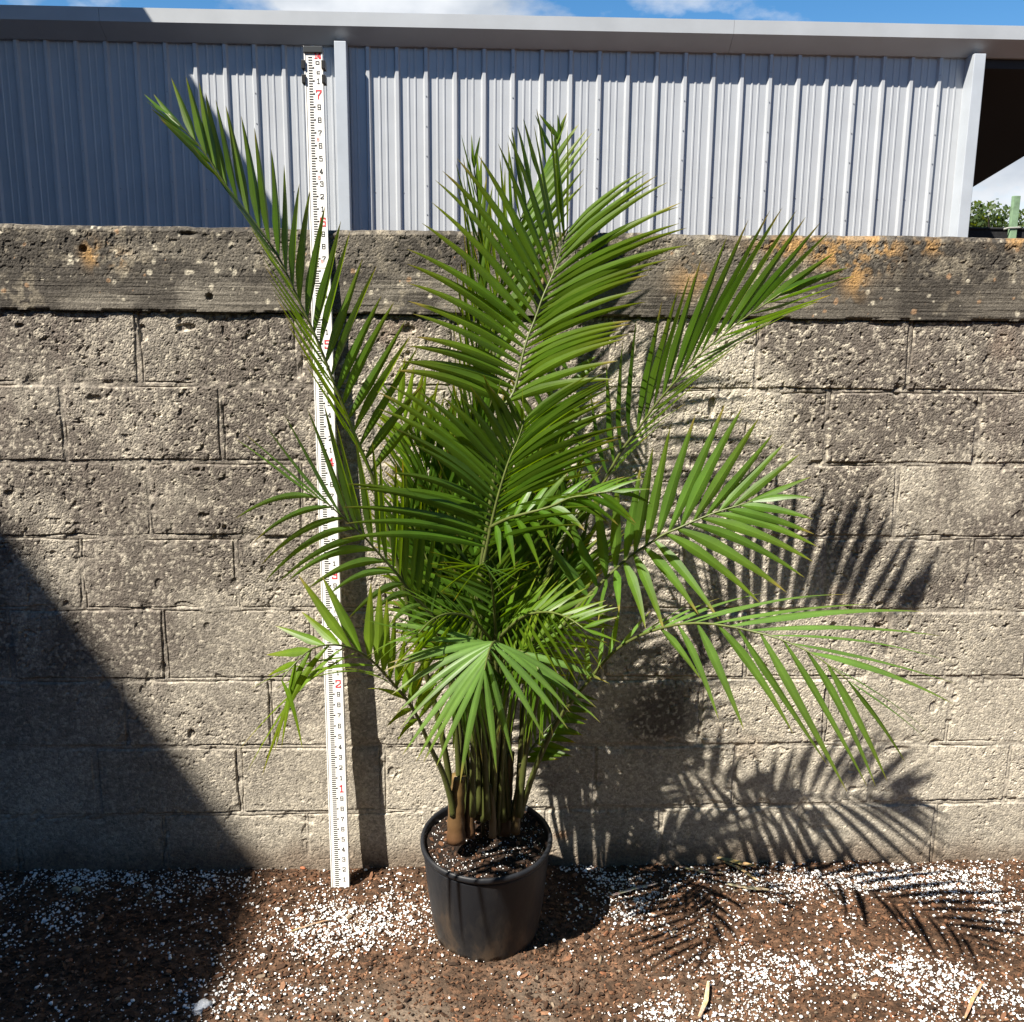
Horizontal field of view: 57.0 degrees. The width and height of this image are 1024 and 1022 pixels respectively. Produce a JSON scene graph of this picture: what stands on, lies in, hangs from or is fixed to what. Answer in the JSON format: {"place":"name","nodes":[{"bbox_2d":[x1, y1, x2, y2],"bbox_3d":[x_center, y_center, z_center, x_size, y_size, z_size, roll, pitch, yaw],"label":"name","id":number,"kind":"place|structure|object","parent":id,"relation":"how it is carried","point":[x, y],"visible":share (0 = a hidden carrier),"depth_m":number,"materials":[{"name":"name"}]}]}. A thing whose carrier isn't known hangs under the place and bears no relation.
{"place":"outdoors","nodes":[
{"label":"outdoors","id":0,"kind":"place"},
{"bbox_2d":[0,5,1023,236],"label":"metal shed","id":1,"kind":"structure","parent":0,"point":[727,127],"depth_m":10.03,"materials":[{"name":"white metal"}]},
{"bbox_2d":[0,859,1023,1021],"bbox_3d":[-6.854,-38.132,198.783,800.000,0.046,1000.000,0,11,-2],"label":"ground","id":2,"kind":"structure","parent":0,"point":[408,971],"depth_m":2.43,"materials":[{"name":"brown soil"}]},
{"bbox_2d":[72,886,80,892],"bbox_3d":[-1.219,1.060,2.639,0.028,0.018,0.018,1,11,1],"label":"pebble","id":3,"kind":"object","parent":2,"relation":"on","point":[75,889],"visible":1,"depth_m":2.63,"materials":[{"name":"stone"}]},
{"bbox_2d":[193,998,212,1014],"bbox_3d":[-0.726,1.164,2.212,0.043,0.025,0.048,3,12,14],"label":"concrete chunk","id":4,"kind":"object","parent":2,"relation":"on","point":[201,1005],"visible":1,"depth_m":2.21,"materials":[{"name":"concrete"}]},
{"bbox_2d":[289,920,328,931],"bbox_3d":[-0.538,1.102,2.498,0.105,0.018,0.013,-4,12,-20],"label":"dry twig","id":5,"kind":"object","parent":2,"relation":"on","point":[309,925],"visible":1,"depth_m":2.49,"materials":[{"name":"beige plant"}]},
{"bbox_2d":[301,46,349,887],"bbox_3d":[-0.489,-0.035,2.505,0.059,2.247,0.027,0,9,-2],"label":"measuring rod","id":6,"kind":"object","parent":2,"relation":"on","point":[314,69],"visible":0.7,"depth_m":2.48,"materials":[{"name":"white plastic"}]},
{"bbox_2d":[420,800,552,962],"bbox_3d":[-0.067,0.974,2.475,0.341,0.290,0.338,1,18,0],"label":"nursery pot","id":7,"kind":"object","parent":2,"relation":"on","point":[486,893],"visible":0.73,"depth_m":2.36,"materials":[{"name":"black plastic"}]},
{"bbox_2d":[144,78,954,845],"bbox_3d":[0.087,-0.012,2.089,1.642,1.794,0.788,0,11,-2],"label":"palm","id":8,"kind":"object","parent":7,"relation":"in","point":[480,524],"visible":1,"depth_m":2.11,"materials":[{"name":"green plant"}]},
{"bbox_2d":[0,223,1023,871],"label":"block wall","id":9,"kind":"structure","parent":2,"relation":"on","point":[148,375],"depth_m":2.60,"materials":[{"name":"concrete"}]},
{"bbox_2d":[0,858,1023,1021],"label":"bark chips","id":10,"kind":"object","parent":2,"relation":"on","point":[283,965],"visible":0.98,"depth_m":2.43,"materials":[{"name":"brown wood"}]},
{"bbox_2d":[0,859,1023,1021],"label":"perlite grains","id":11,"kind":"object","parent":2,"relation":"on","point":[670,1010],"visible":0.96,"depth_m":2.49,"materials":[{"name":"white"}]},
{"bbox_2d":[612,882,657,895],"bbox_3d":[0.345,1.064,2.657,0.144,0.010,0.015,-4,12,-21],"label":"dry leaf strip","id":12,"kind":"object","parent":2,"relation":"on","point":[632,888],"visible":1,"depth_m":2.65,"materials":[{"name":"beige plant"}]},
{"bbox_2d":[679,866,721,873],"bbox_3d":[0.549,1.048,2.745,0.125,0.010,0.013,3,12,14],"label":"dry leaf strip","id":13,"kind":"object","parent":2,"relation":"on","point":[697,870],"visible":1,"depth_m":2.74,"materials":[{"name":"beige plant"}]},
{"bbox_2d":[698,981,708,1017],"bbox_3d":[0.459,1.163,2.239,0.013,0.011,0.131,5,12,21],"label":"dry stalk","id":14,"kind":"object","parent":2,"relation":"on","point":[705,1001],"visible":1,"depth_m":2.24,"materials":[{"name":"beige plant"}]},
{"bbox_2d":[717,857,755,866],"bbox_3d":[0.661,1.030,2.772,0.115,0.010,0.020,6,13,25],"label":"dry leaf strip","id":15,"kind":"object","parent":2,"relation":"on","point":[737,861],"visible":1,"depth_m":2.77,"materials":[{"name":"beige plant"}]},
{"bbox_2d":[722,860,759,882],"bbox_3d":[0.669,1.047,2.743,0.017,0.012,0.128,-10,15,-41],"label":"dry leaf strip","id":16,"kind":"object","parent":2,"relation":"on","point":[744,871],"visible":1,"depth_m":2.74,"materials":[{"name":"beige plant"}]},
{"bbox_2d":[727,883,768,890],"bbox_3d":[0.669,1.067,2.667,0.116,0.013,0.020,2,11,9],"label":"dry leaf strip","id":17,"kind":"object","parent":2,"relation":"on","point":[748,887],"visible":1,"depth_m":2.66,"materials":[{"name":"beige plant"}]},
{"bbox_2d":[964,984,982,1017],"bbox_3d":[1.098,1.166,2.246,0.009,0.005,0.150,10,15,39],"label":"dry stalk","id":18,"kind":"object","parent":2,"relation":"on","point":[974,995],"visible":1,"depth_m":2.24,"materials":[{"name":"beige plant"}]},
{"bbox_2d":[968,227,1023,237],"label":"screen fence","id":19,"kind":"object","parent":2,"relation":"on","point":[987,232],"depth_m":14.80,"materials":[{"name":"black fabric"}]},
{"bbox_2d":[969,198,1023,227],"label":"tree","id":20,"kind":"object","parent":2,"relation":"on","point":[979,218],"visible":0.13,"depth_m":38.88,"materials":[{"name":"green plant"}]},
{"bbox_2d":[1003,196,1020,237],"bbox_3d":[7.775,-3.128,14.956,0.265,3.584,0.088,0,11,-2],"label":"timber post","id":21,"kind":"object","parent":2,"relation":"on","point":[1012,227],"visible":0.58,"depth_m":14.65,"materials":[{"name":"green paint"}]},
{"bbox_2d":[0,0,1023,226],"label":"sky","id":22,"kind":"structure","parent":0,"point":[1008,182],"materials":[{"name":"blue"}]}
]}

